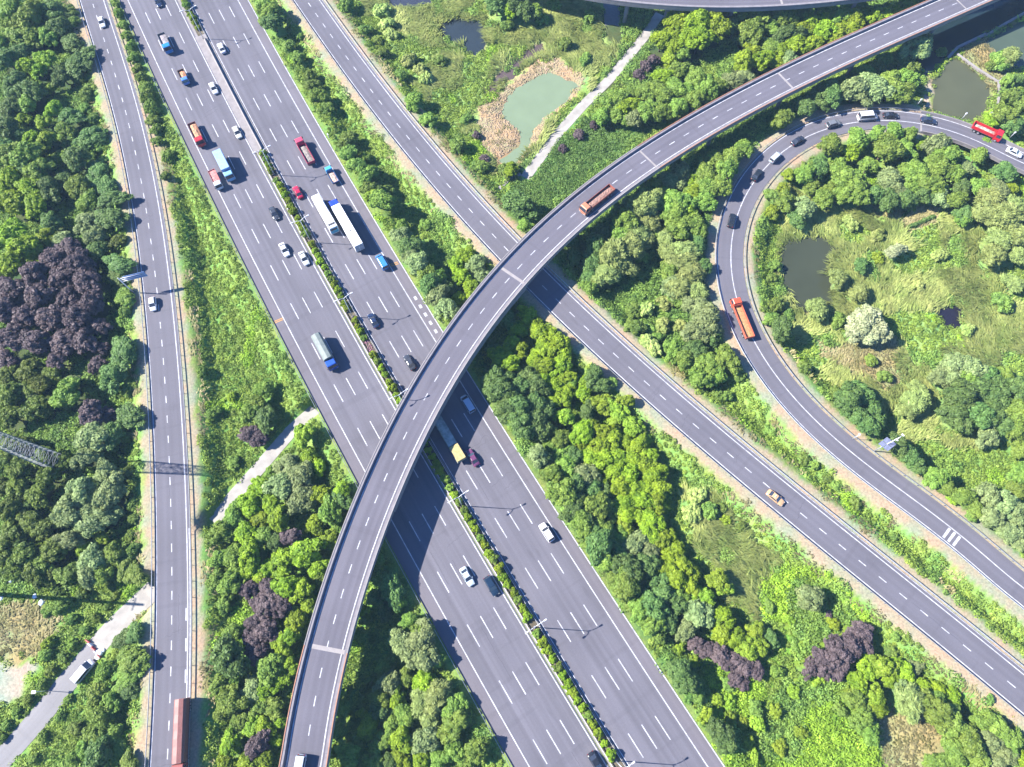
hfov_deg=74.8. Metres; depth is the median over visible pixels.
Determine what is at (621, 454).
camphor tree
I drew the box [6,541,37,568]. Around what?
camphor tree
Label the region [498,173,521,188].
footpath
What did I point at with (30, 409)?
camphor tree
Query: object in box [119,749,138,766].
broadleaf tree
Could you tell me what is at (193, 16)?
clipped shrub
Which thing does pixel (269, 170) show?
clipped shrub
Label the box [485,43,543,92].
muddy pool
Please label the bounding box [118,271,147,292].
cantilever sign
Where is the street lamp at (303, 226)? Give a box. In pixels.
[290,214,310,240]
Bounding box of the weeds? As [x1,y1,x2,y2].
[0,0,1023,766]
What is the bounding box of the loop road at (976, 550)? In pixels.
[716,110,1023,607]
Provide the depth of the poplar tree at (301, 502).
175.93 m
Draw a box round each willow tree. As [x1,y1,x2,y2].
[410,687,426,720]
[419,711,440,729]
[423,678,452,716]
[590,263,621,286]
[598,236,631,270]
[618,224,652,243]
[619,259,639,276]
[622,231,644,259]
[624,187,664,219]
[636,212,660,232]
[643,230,656,250]
[657,227,674,245]
[657,243,676,260]
[663,277,697,299]
[664,250,697,268]
[670,240,702,259]
[675,262,706,282]
[686,280,708,298]
[805,297,828,322]
[828,268,847,290]
[848,282,868,301]
[894,681,924,725]
[895,402,917,420]
[899,388,931,415]
[905,379,928,390]
[971,198,996,227]
[973,186,1007,206]
[981,243,1006,267]
[983,225,1013,251]
[986,200,1023,230]
[1000,46,1022,66]
[1000,273,1023,293]
[1004,194,1023,210]
[1006,224,1023,246]
[1006,245,1023,265]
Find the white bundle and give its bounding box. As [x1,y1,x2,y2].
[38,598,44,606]
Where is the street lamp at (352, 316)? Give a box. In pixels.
[333,292,353,317]
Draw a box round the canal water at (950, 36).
[909,0,1023,75]
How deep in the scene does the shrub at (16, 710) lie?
162.01 m
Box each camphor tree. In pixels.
[0,165,23,192]
[0,188,25,215]
[0,217,27,250]
[0,233,43,261]
[0,255,24,277]
[0,364,18,385]
[0,381,22,407]
[0,406,23,428]
[0,435,23,459]
[0,457,10,475]
[0,476,9,496]
[0,494,24,521]
[0,519,27,543]
[0,540,13,567]
[0,565,22,581]
[5,478,30,497]
[6,456,34,479]
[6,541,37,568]
[13,57,35,73]
[13,177,41,194]
[15,112,32,124]
[15,358,43,381]
[15,506,42,532]
[16,436,35,453]
[18,394,44,421]
[21,129,38,142]
[21,381,38,400]
[21,562,45,590]
[23,483,49,509]
[24,193,46,219]
[24,255,38,262]
[26,374,51,394]
[27,445,55,470]
[29,518,59,540]
[30,62,48,79]
[31,555,55,573]
[32,50,56,67]
[34,114,51,129]
[34,465,61,494]
[35,131,57,150]
[35,227,56,247]
[35,395,54,419]
[37,537,67,562]
[41,363,65,384]
[41,565,57,587]
[43,99,63,117]
[44,83,56,94]
[51,562,77,588]
[53,452,71,471]
[57,151,63,163]
[75,539,90,557]
[92,531,110,543]
[107,233,126,247]
[216,749,236,766]
[219,727,242,756]
[232,520,257,542]
[236,493,261,518]
[236,751,261,766]
[237,557,261,579]
[238,536,261,574]
[241,714,259,737]
[245,475,266,498]
[250,510,282,526]
[251,558,275,576]
[252,569,273,583]
[254,714,276,735]
[255,685,279,701]
[258,749,272,766]
[261,492,283,514]
[267,504,290,532]
[268,733,282,747]
[269,547,292,579]
[270,574,297,597]
[270,631,292,655]
[270,673,291,690]
[270,713,286,728]
[277,625,301,646]
[281,654,297,675]
[284,609,307,634]
[286,601,300,617]
[289,537,327,567]
[289,576,315,603]
[293,423,315,448]
[299,446,321,462]
[300,592,316,614]
[306,513,324,535]
[307,558,329,577]
[310,484,331,504]
[312,458,325,476]
[319,528,336,549]
[330,744,336,759]
[332,480,350,499]
[356,712,379,741]
[359,604,371,617]
[359,680,374,698]
[363,189,375,202]
[388,725,411,753]
[389,684,406,709]
[390,748,411,766]
[393,597,407,612]
[411,669,437,691]
[411,751,429,766]
[447,255,464,274]
[450,268,472,285]
[450,291,466,305]
[455,247,475,264]
[462,279,478,298]
[486,345,512,362]
[491,354,520,371]
[500,3,515,19]
[503,335,519,351]
[504,161,518,176]
[508,320,529,337]
[511,340,527,361]
[516,304,536,324]
[526,317,542,327]
[526,347,542,366]
[528,322,548,342]
[532,357,556,373]
[535,338,554,358]
[540,373,550,387]
[544,325,557,341]
[544,395,562,407]
[547,331,570,354]
[548,376,565,393]
[549,357,573,377]
[553,408,574,425]
[554,343,572,361]
[554,390,572,407]
[556,369,577,384]
[562,383,576,395]
[569,418,594,444]
[571,442,587,449]
[575,384,591,401]
[577,374,586,387]
[582,448,597,467]
[586,436,610,452]
[590,394,613,415]
[590,416,599,434]
[594,424,614,437]
[595,448,617,469]
[601,476,610,488]
[604,460,625,483]
[605,398,630,421]
[606,416,622,429]
[606,428,621,451]
[609,449,629,463]
[610,473,631,495]
[613,501,636,523]
[614,394,634,405]
[614,494,635,509]
[615,97,641,113]
[616,515,633,535]
[619,430,633,449]
[621,463,639,482]
[622,415,645,436]
[626,449,643,463]
[627,433,649,456]
[627,480,642,494]
[632,491,655,509]
[633,508,644,522]
[637,456,657,476]
[638,521,657,535]
[639,448,658,461]
[641,463,668,482]
[641,479,654,494]
[641,508,666,531]
[646,430,652,444]
[647,530,661,543]
[648,492,664,515]
[649,30,679,51]
[650,68,681,82]
[651,480,673,497]
[654,529,670,548]
[655,564,671,576]
[659,550,675,564]
[661,49,677,68]
[662,10,690,29]
[662,24,682,35]
[662,501,670,513]
[663,525,677,541]
[663,540,686,555]
[664,38,680,53]
[666,560,687,589]
[674,553,693,577]
[678,30,693,47]
[683,8,711,31]
[683,574,700,596]
[684,183,701,198]
[685,26,715,53]
[686,170,697,184]
[687,204,698,214]
[688,559,701,579]
[690,586,715,605]
[704,568,730,593]
[708,11,731,42]
[711,621,731,645]
[713,606,735,628]
[716,582,734,595]
[728,626,748,647]
[733,48,752,70]
[733,636,758,660]
[742,42,763,55]
[744,620,764,638]
[746,638,769,656]
[751,50,772,70]
[768,55,783,68]
[775,42,788,56]
[785,34,811,53]
[795,20,814,36]
[801,14,818,35]
[802,35,824,52]
[813,19,837,40]
[815,10,829,22]
[826,37,836,43]
[829,22,853,40]
[839,142,865,160]
[841,18,862,31]
[846,7,864,26]
[846,670,867,695]
[855,653,878,681]
[863,9,883,24]
[865,4,872,12]
[866,703,889,718]
[867,681,885,705]
[868,654,900,677]
[876,7,895,17]
[881,674,898,688]
[887,2,902,13]
[890,656,904,675]
[899,660,916,684]
[913,140,924,150]
[915,677,931,691]
[929,678,946,694]
[945,685,960,707]
[984,113,999,127]
[1006,182,1019,194]
[1017,748,1023,766]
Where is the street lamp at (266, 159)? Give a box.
[252,145,274,175]
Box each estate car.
[483,575,499,596]
[539,522,554,542]
[727,213,736,227]
[825,119,841,128]
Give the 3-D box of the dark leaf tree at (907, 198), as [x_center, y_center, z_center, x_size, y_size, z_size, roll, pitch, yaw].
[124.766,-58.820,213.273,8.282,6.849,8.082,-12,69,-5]
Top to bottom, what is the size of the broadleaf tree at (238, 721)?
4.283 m
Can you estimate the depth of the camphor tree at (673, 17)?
235.29 m
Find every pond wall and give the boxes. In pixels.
[947,33,986,57]
[955,53,998,81]
[984,12,1023,36]
[990,82,1000,115]
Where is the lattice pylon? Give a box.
[0,431,65,472]
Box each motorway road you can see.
[119,0,608,766]
[189,0,724,766]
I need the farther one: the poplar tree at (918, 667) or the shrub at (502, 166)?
the shrub at (502, 166)
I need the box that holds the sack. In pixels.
[95,649,102,656]
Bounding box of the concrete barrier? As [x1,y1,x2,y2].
[203,36,261,148]
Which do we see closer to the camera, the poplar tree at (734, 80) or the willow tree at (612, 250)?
the willow tree at (612, 250)
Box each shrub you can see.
[0,732,7,744]
[1,719,12,731]
[11,706,21,719]
[23,693,33,706]
[28,753,41,765]
[36,677,46,690]
[37,649,52,662]
[37,730,49,744]
[40,601,52,617]
[40,635,54,650]
[43,664,57,677]
[47,595,74,615]
[50,584,65,597]
[54,711,65,720]
[56,650,69,663]
[63,4,79,15]
[63,693,74,703]
[64,613,78,624]
[66,28,73,34]
[66,636,78,652]
[67,16,80,28]
[67,721,83,736]
[73,71,86,83]
[74,586,90,602]
[77,102,92,114]
[78,86,93,102]
[79,626,89,635]
[87,112,99,124]
[88,147,98,157]
[91,612,102,622]
[94,141,106,151]
[96,156,108,165]
[101,602,112,610]
[109,591,119,602]
[110,0,119,7]
[113,8,124,17]
[115,314,125,327]
[116,20,129,28]
[118,305,131,317]
[119,432,131,445]
[120,30,133,39]
[122,464,135,482]
[123,298,136,308]
[124,39,136,49]
[124,528,136,542]
[125,496,139,510]
[125,542,140,558]
[126,51,140,64]
[127,513,140,524]
[131,63,143,73]
[134,71,146,82]
[138,81,152,92]
[139,88,154,102]
[143,98,160,114]
[144,114,159,124]
[149,123,161,134]
[150,136,162,145]
[160,171,170,179]
[161,149,176,163]
[181,0,190,7]
[189,14,197,20]
[196,365,206,377]
[205,405,221,420]
[205,568,223,593]
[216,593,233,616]
[225,455,239,471]
[227,392,236,401]
[228,285,237,293]
[259,149,266,155]
[262,155,268,161]
[264,161,271,167]
[267,167,273,174]
[272,177,279,183]
[276,182,284,188]
[278,187,286,193]
[281,39,294,53]
[281,190,289,198]
[284,197,290,202]
[286,202,293,208]
[287,207,297,214]
[290,50,305,64]
[295,33,303,39]
[295,220,304,226]
[298,225,306,230]
[300,229,310,237]
[302,79,321,89]
[303,69,316,80]
[307,240,315,248]
[308,87,329,101]
[311,247,318,253]
[314,252,321,258]
[316,257,323,264]
[319,102,334,115]
[321,264,328,269]
[324,270,332,276]
[327,275,335,282]
[330,280,338,287]
[333,285,342,293]
[336,131,358,147]
[337,0,353,11]
[337,292,344,299]
[338,144,357,159]
[339,300,346,306]
[342,304,350,312]
[345,158,368,172]
[351,316,358,323]
[356,327,364,336]
[357,24,373,34]
[358,165,379,187]
[358,181,382,193]
[359,151,371,163]
[360,334,367,340]
[368,351,377,358]
[372,3,391,17]
[372,34,382,44]
[372,169,391,185]
[372,357,381,364]
[374,47,389,57]
[375,552,384,567]
[377,363,384,371]
[378,17,396,29]
[381,371,388,377]
[383,27,398,38]
[383,185,394,194]
[385,378,393,385]
[387,383,397,391]
[388,203,401,214]
[392,392,400,398]
[393,69,408,80]
[395,218,406,228]
[400,52,417,67]
[404,91,422,112]
[412,62,426,75]
[418,71,432,84]
[418,112,437,126]
[418,219,434,230]
[424,446,431,453]
[428,453,436,459]
[431,55,448,65]
[431,459,440,468]
[434,465,444,475]
[439,474,450,483]
[445,483,453,491]
[449,136,466,153]
[449,491,458,499]
[455,497,462,506]
[459,114,472,125]
[460,505,469,514]
[463,512,472,522]
[467,519,476,527]
[469,160,490,172]
[471,525,479,534]
[472,130,480,138]
[476,534,485,541]
[479,154,489,161]
[480,539,488,549]
[483,549,493,558]
[489,553,499,564]
[493,562,503,573]
[497,571,508,581]
[498,162,510,180]
[500,20,514,30]
[502,578,512,588]
[510,587,518,596]
[513,595,522,604]
[519,603,528,612]
[522,611,532,623]
[531,628,540,638]
[535,13,549,25]
[536,635,547,647]
[541,645,552,654]
[547,0,562,10]
[548,653,556,663]
[550,661,562,672]
[555,248,567,260]
[558,36,572,50]
[558,143,567,153]
[558,669,566,680]
[561,678,572,690]
[566,685,578,697]
[573,129,584,139]
[573,695,581,705]
[578,702,588,712]
[579,52,590,66]
[582,709,593,721]
[584,8,597,23]
[587,720,597,729]
[589,120,597,130]
[593,727,603,740]
[600,738,609,747]
[605,747,616,762]
[608,376,617,386]
[623,318,647,334]
[625,302,640,317]
[633,68,645,80]
[639,334,661,357]
[640,60,651,71]
[640,301,654,316]
[644,323,657,333]
[647,54,660,64]
[651,332,665,342]
[651,631,665,644]
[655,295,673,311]
[655,317,669,334]
[671,643,684,657]
[672,319,686,331]
[681,500,701,522]
[683,692,693,704]
[687,486,707,503]
[687,654,699,667]
[691,689,704,704]
[696,706,712,724]
[701,501,718,519]
[707,692,722,705]
[710,386,722,400]
[718,502,726,515]
[719,514,731,525]
[720,390,733,401]
[720,676,735,692]
[722,694,735,711]
[723,709,736,725]
[733,370,747,381]
[734,520,748,532]
[737,714,749,729]
[740,733,754,750]
[747,746,758,765]
[748,698,763,717]
[749,715,765,732]
[761,312,779,324]
[762,189,778,203]
[762,425,778,436]
[763,204,778,220]
[763,598,774,614]
[765,274,777,282]
[766,259,781,271]
[766,297,785,312]
[769,125,783,130]
[769,665,786,677]
[769,702,783,719]
[771,737,787,757]
[777,182,789,191]
[780,168,793,180]
[781,613,795,624]
[783,308,794,320]
[787,683,800,699]
[793,725,808,739]
[797,360,811,373]
[798,452,810,466]
[808,460,819,469]
[810,674,825,686]
[821,474,832,483]
[825,609,831,617]
[826,384,841,397]
[826,617,839,630]
[828,479,841,491]
[830,311,847,329]
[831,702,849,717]
[842,214,858,231]
[849,495,861,511]
[864,353,878,366]
[870,228,885,243]
[871,59,883,74]
[871,251,883,264]
[875,52,893,65]
[876,370,892,382]
[884,642,898,658]
[888,531,899,541]
[890,631,899,641]
[897,58,921,71]
[903,204,916,211]
[911,280,924,290]
[930,248,949,261]
[945,496,956,505]
[961,323,975,336]
[964,510,977,522]
[984,60,995,70]
[986,693,994,705]
[989,49,1010,70]
[991,292,1013,313]
[999,73,1014,86]
[1000,87,1023,104]
[1013,95,1023,112]
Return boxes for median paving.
[195,34,264,152]
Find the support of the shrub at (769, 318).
on the ground at (12, 684)
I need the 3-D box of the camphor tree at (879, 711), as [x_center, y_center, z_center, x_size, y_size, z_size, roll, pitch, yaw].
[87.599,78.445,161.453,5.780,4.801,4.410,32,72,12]
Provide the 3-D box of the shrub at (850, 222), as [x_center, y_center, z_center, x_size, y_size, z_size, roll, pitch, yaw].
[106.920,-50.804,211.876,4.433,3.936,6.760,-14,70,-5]
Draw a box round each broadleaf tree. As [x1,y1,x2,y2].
[0,0,24,20]
[0,17,10,28]
[0,25,23,43]
[0,34,9,47]
[0,141,18,166]
[8,15,19,29]
[8,140,43,166]
[12,0,42,27]
[17,94,36,113]
[18,26,42,48]
[20,157,56,179]
[38,25,58,46]
[48,376,80,407]
[54,121,72,137]
[57,751,84,766]
[63,173,90,199]
[75,188,97,212]
[75,739,88,762]
[80,721,109,741]
[85,682,109,706]
[85,705,112,728]
[93,564,115,585]
[93,660,118,683]
[99,690,121,711]
[103,540,124,565]
[105,723,122,747]
[108,737,131,765]
[111,667,144,696]
[114,286,135,304]
[115,547,139,582]
[116,644,151,672]
[119,377,137,394]
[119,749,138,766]
[122,564,148,586]
[204,519,231,544]
[206,549,225,567]
[208,672,227,700]
[212,702,231,721]
[216,567,241,594]
[217,683,249,715]
[221,541,241,568]
[221,622,241,639]
[222,504,243,531]
[226,712,249,734]
[227,675,239,684]
[228,498,243,515]
[236,403,259,423]
[246,394,270,407]
[248,700,266,716]
[253,379,273,398]
[255,0,270,8]
[255,652,282,687]
[256,525,272,548]
[258,0,283,25]
[264,465,275,478]
[264,696,285,721]
[310,469,318,479]
[317,493,342,525]
[329,523,341,534]
[333,717,347,741]
[334,738,360,766]
[336,698,349,718]
[339,684,345,701]
[345,728,364,747]
[353,626,366,641]
[358,613,374,626]
[362,754,382,766]
[368,189,396,209]
[368,688,390,706]
[368,729,390,754]
[370,565,384,586]
[374,657,391,674]
[383,714,397,738]
[393,702,413,728]
[397,611,417,628]
[397,665,413,687]
[409,621,434,632]
[410,263,436,278]
[429,747,444,766]
[433,653,447,667]
[435,268,446,284]
[435,723,448,744]
[439,314,453,326]
[440,692,464,718]
[440,739,465,765]
[441,708,471,743]
[456,691,468,708]
[457,754,473,766]
[464,736,490,766]
[517,216,530,231]
[530,2,543,20]
[538,467,551,480]
[540,463,562,482]
[541,434,555,452]
[544,477,576,504]
[549,426,569,448]
[550,452,561,460]
[551,444,570,456]
[553,454,575,478]
[555,499,564,506]
[567,376,579,389]
[569,509,591,531]
[577,530,591,540]
[579,540,585,549]
[580,280,598,294]
[584,490,613,519]
[592,107,609,124]
[593,552,617,571]
[594,517,613,540]
[599,96,616,109]
[603,499,617,525]
[605,89,629,104]
[606,571,616,585]
[608,104,622,123]
[609,564,638,591]
[610,225,627,238]
[611,571,640,602]
[612,206,639,229]
[613,524,627,542]
[621,113,632,126]
[623,597,633,612]
[625,85,634,96]
[627,597,646,623]
[632,84,655,100]
[634,251,650,262]
[636,182,652,190]
[637,99,657,121]
[638,615,666,635]
[639,178,661,188]
[640,79,665,97]
[648,111,656,122]
[651,226,662,237]
[652,86,674,104]
[652,103,671,122]
[656,188,697,212]
[658,200,686,222]
[660,260,679,278]
[662,338,684,364]
[663,215,693,240]
[665,76,686,96]
[667,61,690,77]
[667,295,688,306]
[668,97,688,117]
[672,588,690,601]
[674,47,690,61]
[674,350,692,371]
[681,183,698,192]
[683,82,694,92]
[684,65,706,86]
[684,89,708,110]
[688,366,714,388]
[689,212,708,238]
[692,351,724,380]
[693,161,717,184]
[693,192,717,210]
[694,73,718,99]
[698,151,723,171]
[698,176,716,196]
[704,175,732,195]
[711,368,727,386]
[713,77,728,93]
[715,343,742,374]
[716,158,738,184]
[722,146,743,167]
[734,138,754,158]
[737,11,771,32]
[738,19,764,45]
[758,36,779,54]
[763,17,779,36]
[769,109,795,127]
[769,189,795,213]
[771,9,800,25]
[793,164,815,184]
[797,8,814,22]
[802,177,821,194]
[813,189,833,210]
[814,6,835,19]
[815,132,843,155]
[820,179,836,195]
[828,153,846,164]
[829,161,867,187]
[831,186,847,204]
[832,6,852,22]
[837,179,870,205]
[839,688,867,709]
[840,4,852,8]
[847,126,869,147]
[847,704,873,730]
[855,720,879,746]
[856,2,868,15]
[856,65,874,74]
[857,156,879,172]
[867,124,885,143]
[868,182,883,189]
[871,131,905,162]
[878,69,899,80]
[883,75,905,101]
[886,121,904,137]
[894,82,915,103]
[896,159,910,178]
[898,137,918,159]
[899,0,916,9]
[899,68,921,86]
[901,158,930,181]
[903,126,918,139]
[903,181,919,192]
[918,175,948,195]
[920,687,954,733]
[921,466,951,489]
[921,752,951,766]
[926,153,955,176]
[929,688,947,703]
[932,145,964,164]
[936,479,956,495]
[936,702,969,738]
[940,736,967,766]
[942,164,966,183]
[945,191,971,209]
[949,487,978,507]
[953,370,979,382]
[953,421,978,433]
[954,216,973,226]
[957,722,984,758]
[965,739,991,766]
[967,499,982,518]
[969,146,988,164]
[969,708,1001,730]
[970,177,991,195]
[982,136,991,142]
[989,714,1015,742]
[992,103,1018,126]
[992,365,1014,378]
[1001,726,1023,757]
[1004,398,1023,426]
[1005,421,1023,441]
[1005,480,1023,499]
[1006,461,1023,483]
[1010,438,1023,458]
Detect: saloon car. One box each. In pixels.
[97,16,105,27]
[154,0,162,7]
[208,82,218,94]
[217,42,226,53]
[232,126,241,138]
[268,206,279,220]
[278,242,289,256]
[292,185,303,198]
[298,251,309,265]
[367,313,379,328]
[403,354,415,370]
[459,566,474,586]
[465,448,479,466]
[587,750,602,766]
[751,169,762,181]
[765,489,784,506]
[790,136,804,145]
[882,112,898,118]
[920,116,936,124]
[1006,147,1022,157]
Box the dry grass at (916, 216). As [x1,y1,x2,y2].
[0,0,1016,766]
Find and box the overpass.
[278,0,998,766]
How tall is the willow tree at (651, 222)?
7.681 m
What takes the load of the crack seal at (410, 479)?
on the motorway road at (529, 712)
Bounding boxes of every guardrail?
[77,1,152,766]
[107,2,192,764]
[120,6,510,766]
[261,159,612,766]
[267,154,625,766]
[293,2,1023,716]
[325,1,1023,666]
[715,107,1023,608]
[744,128,1023,568]
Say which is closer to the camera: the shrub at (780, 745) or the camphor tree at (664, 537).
the shrub at (780, 745)
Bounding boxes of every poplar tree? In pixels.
[48,493,91,527]
[49,230,72,246]
[51,530,85,550]
[64,476,96,509]
[69,446,104,470]
[71,505,115,538]
[73,212,96,233]
[73,421,117,451]
[76,542,106,572]
[76,561,95,589]
[82,225,106,244]
[91,469,129,510]
[92,456,117,483]
[106,504,124,524]
[240,673,258,702]
[245,674,258,683]
[261,472,292,499]
[272,453,301,473]
[284,483,316,516]
[287,459,312,493]
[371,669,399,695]
[387,627,410,654]
[388,227,412,243]
[396,636,414,669]
[401,249,418,263]
[404,251,428,278]
[404,617,436,650]
[409,725,440,754]
[411,645,440,672]
[425,283,449,305]
[432,296,459,322]
[465,254,487,271]
[468,269,489,283]
[527,443,547,468]
[574,463,601,484]
[620,195,636,217]
[621,529,648,555]
[625,109,641,126]
[640,540,660,558]
[656,171,686,189]
[660,275,676,300]
[668,158,689,182]
[675,615,696,641]
[680,296,707,316]
[680,320,709,342]
[683,598,714,628]
[692,302,721,336]
[721,72,745,89]
[737,69,755,83]
[782,49,798,63]
[792,195,817,219]
[794,584,824,611]
[839,76,869,101]
[855,89,872,107]
[856,72,896,103]
[876,166,903,189]
[887,185,910,196]
[892,679,907,692]
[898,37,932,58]
[908,659,924,676]
[919,33,932,43]
[920,132,952,155]
[926,364,950,387]
[930,187,948,208]
[939,352,965,385]
[956,160,975,176]
[959,355,989,377]
[971,481,999,507]
[975,426,999,449]
[977,729,1004,755]
[979,506,1005,529]
[986,489,1017,520]
[987,178,1009,195]
[988,754,1006,766]
[992,521,1023,543]
[996,744,1019,766]
[1003,537,1023,551]
[1004,498,1023,526]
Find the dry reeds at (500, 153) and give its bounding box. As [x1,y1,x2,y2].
[478,58,584,163]
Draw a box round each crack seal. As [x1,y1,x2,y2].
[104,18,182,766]
[190,61,577,761]
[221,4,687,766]
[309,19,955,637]
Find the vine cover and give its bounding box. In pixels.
[508,113,653,215]
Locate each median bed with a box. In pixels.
[180,0,204,35]
[258,149,625,766]
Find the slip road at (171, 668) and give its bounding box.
[79,0,190,766]
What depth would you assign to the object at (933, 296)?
205.05 m
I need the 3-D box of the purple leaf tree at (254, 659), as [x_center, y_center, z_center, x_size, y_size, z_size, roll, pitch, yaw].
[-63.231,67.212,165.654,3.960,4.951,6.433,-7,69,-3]
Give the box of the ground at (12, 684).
[0,0,1023,766]
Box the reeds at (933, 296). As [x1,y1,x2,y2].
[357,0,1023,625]
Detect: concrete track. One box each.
[90,582,154,653]
[209,406,318,522]
[521,12,662,178]
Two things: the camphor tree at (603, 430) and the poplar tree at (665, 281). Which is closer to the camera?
the camphor tree at (603, 430)
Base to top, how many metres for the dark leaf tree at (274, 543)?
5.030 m
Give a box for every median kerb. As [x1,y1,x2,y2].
[178,0,197,36]
[189,1,626,766]
[257,152,611,766]
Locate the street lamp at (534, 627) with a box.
[525,618,546,633]
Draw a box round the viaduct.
[586,0,873,26]
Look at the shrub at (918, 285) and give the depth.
203.45 m
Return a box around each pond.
[389,0,431,6]
[437,17,486,54]
[499,73,577,162]
[932,58,990,121]
[937,304,963,329]
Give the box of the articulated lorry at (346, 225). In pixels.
[328,198,364,251]
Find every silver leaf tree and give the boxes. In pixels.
[845,321,868,343]
[846,303,883,335]
[861,328,880,345]
[867,318,893,343]
[883,243,908,257]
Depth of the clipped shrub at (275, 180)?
214.31 m
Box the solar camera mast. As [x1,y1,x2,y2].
[874,433,904,450]
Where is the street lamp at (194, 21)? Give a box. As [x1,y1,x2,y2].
[179,5,203,38]
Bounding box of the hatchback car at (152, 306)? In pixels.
[148,296,157,311]
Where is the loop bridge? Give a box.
[920,110,1023,174]
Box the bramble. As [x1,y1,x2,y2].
[22,15,1023,766]
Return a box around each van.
[70,659,95,683]
[294,754,306,766]
[375,254,388,270]
[460,395,475,413]
[768,152,781,163]
[856,110,877,121]
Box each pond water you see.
[776,237,837,312]
[986,20,1023,68]
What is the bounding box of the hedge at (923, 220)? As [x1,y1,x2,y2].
[905,214,935,228]
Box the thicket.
[0,0,1023,763]
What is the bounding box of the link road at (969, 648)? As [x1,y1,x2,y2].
[293,0,1023,715]
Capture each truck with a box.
[157,32,173,53]
[171,697,191,766]
[177,68,189,85]
[187,121,205,147]
[208,169,223,190]
[212,148,235,181]
[294,137,314,165]
[311,332,338,371]
[323,165,338,184]
[579,184,614,215]
[729,297,754,339]
[970,120,1004,141]
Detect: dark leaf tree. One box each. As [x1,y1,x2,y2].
[0,47,20,70]
[0,97,22,117]
[0,115,19,140]
[0,137,15,144]
[2,70,25,98]
[9,42,33,59]
[12,128,28,141]
[13,79,46,102]
[36,176,62,202]
[39,210,64,230]
[40,0,64,21]
[45,15,69,35]
[50,64,71,87]
[53,168,71,185]
[57,107,88,124]
[60,33,82,52]
[60,145,92,172]
[63,10,76,17]
[65,44,95,79]
[72,125,108,148]
[78,58,93,68]
[82,732,112,766]
[84,160,109,192]
[84,241,108,262]
[94,207,130,228]
[96,174,117,194]
[96,190,133,207]
[99,363,126,395]
[102,253,137,274]
[104,420,125,450]
[107,270,130,286]
[109,335,137,378]
[110,628,133,649]
[115,401,145,428]
[117,681,139,699]
[125,621,143,643]
[210,632,252,679]
[253,404,278,434]
[259,13,284,31]
[265,530,282,551]
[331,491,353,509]
[366,588,386,605]
[368,703,392,721]
[377,600,392,622]
[379,565,400,591]
[381,583,406,612]
[382,751,396,766]
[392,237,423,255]
[415,237,429,261]
[419,272,438,298]
[441,278,454,296]
[450,281,460,295]
[480,363,503,390]
[482,339,497,351]
[482,374,518,402]
[484,0,507,16]
[493,397,514,424]
[495,394,530,424]
[499,310,515,330]
[500,190,539,219]
[503,370,519,383]
[506,0,524,17]
[507,408,534,439]
[510,302,520,313]
[511,376,530,396]
[515,0,537,22]
[518,366,538,379]
[524,371,551,396]
[526,391,549,418]
[526,408,552,442]
[541,451,553,468]
[542,399,555,419]
[557,492,586,522]
[566,237,579,247]
[566,445,583,464]
[567,247,581,266]
[571,472,584,493]
[580,270,594,281]
[580,397,595,419]
[580,513,596,531]
[581,479,600,497]
[582,250,600,270]
[584,363,603,387]
[584,525,612,566]
[586,232,604,256]
[589,376,613,392]
[595,224,611,242]
[600,482,616,501]
[607,553,643,583]
[609,537,626,555]
[610,202,623,220]
[634,589,669,620]
[635,552,660,583]
[639,581,651,593]
[648,572,676,603]
[659,606,678,634]
[665,595,687,615]
[665,658,691,682]
[672,679,682,695]
[674,673,701,694]
[681,339,707,357]
[689,234,705,258]
[698,258,712,273]
[705,716,733,741]
[708,326,724,347]
[712,723,736,751]
[717,738,737,754]
[729,13,740,35]
[733,33,751,47]
[764,627,779,648]
[771,24,808,42]
[771,315,792,341]
[773,333,790,344]
[786,209,806,230]
[794,97,816,115]
[805,87,830,112]
[811,78,838,88]
[812,156,829,179]
[823,83,842,108]
[833,380,863,412]
[838,407,867,427]
[845,379,880,406]
[853,257,867,274]
[856,414,881,435]
[861,404,886,427]
[867,185,884,204]
[879,187,898,212]
[889,431,907,459]
[897,188,919,208]
[899,443,922,468]
[906,456,927,474]
[915,186,934,203]
[933,403,973,434]
[941,377,978,408]
[951,176,970,193]
[951,202,972,222]
[967,377,1001,402]
[967,400,995,429]
[982,366,1000,380]
[985,375,1011,410]
[987,405,1008,425]
[988,160,1018,182]
[993,416,1014,436]
[1000,116,1023,135]
[1003,375,1023,399]
[1013,73,1023,83]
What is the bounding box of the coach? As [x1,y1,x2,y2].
[311,194,338,234]
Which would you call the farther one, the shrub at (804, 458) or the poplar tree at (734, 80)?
the poplar tree at (734, 80)
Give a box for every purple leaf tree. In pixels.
[0,276,26,298]
[0,295,19,323]
[0,322,29,351]
[0,348,21,368]
[6,303,39,326]
[14,296,24,305]
[16,328,51,353]
[18,261,47,286]
[23,282,58,306]
[34,303,67,331]
[38,246,66,273]
[46,352,66,368]
[47,263,74,291]
[49,326,74,355]
[53,284,82,314]
[54,237,82,255]
[60,247,96,278]
[61,304,97,332]
[71,326,99,353]
[72,265,102,293]
[75,288,104,314]
[78,398,103,426]
[86,318,113,334]
[87,355,108,374]
[90,342,112,355]
[101,406,116,422]
[237,425,259,443]
[237,579,258,599]
[242,628,261,653]
[243,612,261,630]
[243,642,270,657]
[244,736,270,760]
[247,728,270,753]
[248,593,257,612]
[249,429,269,447]
[249,654,262,668]
[252,618,277,641]
[255,591,278,620]
[258,576,274,599]
[268,630,283,643]
[269,595,292,618]
[279,528,302,544]
[687,635,704,653]
[696,641,714,658]
[710,642,730,670]
[721,651,746,671]
[727,670,742,687]
[734,656,753,678]
[737,677,749,691]
[750,658,764,681]
[801,655,816,680]
[811,646,833,681]
[823,633,852,668]
[831,659,849,682]
[840,627,862,662]
[845,620,874,642]
[861,640,873,654]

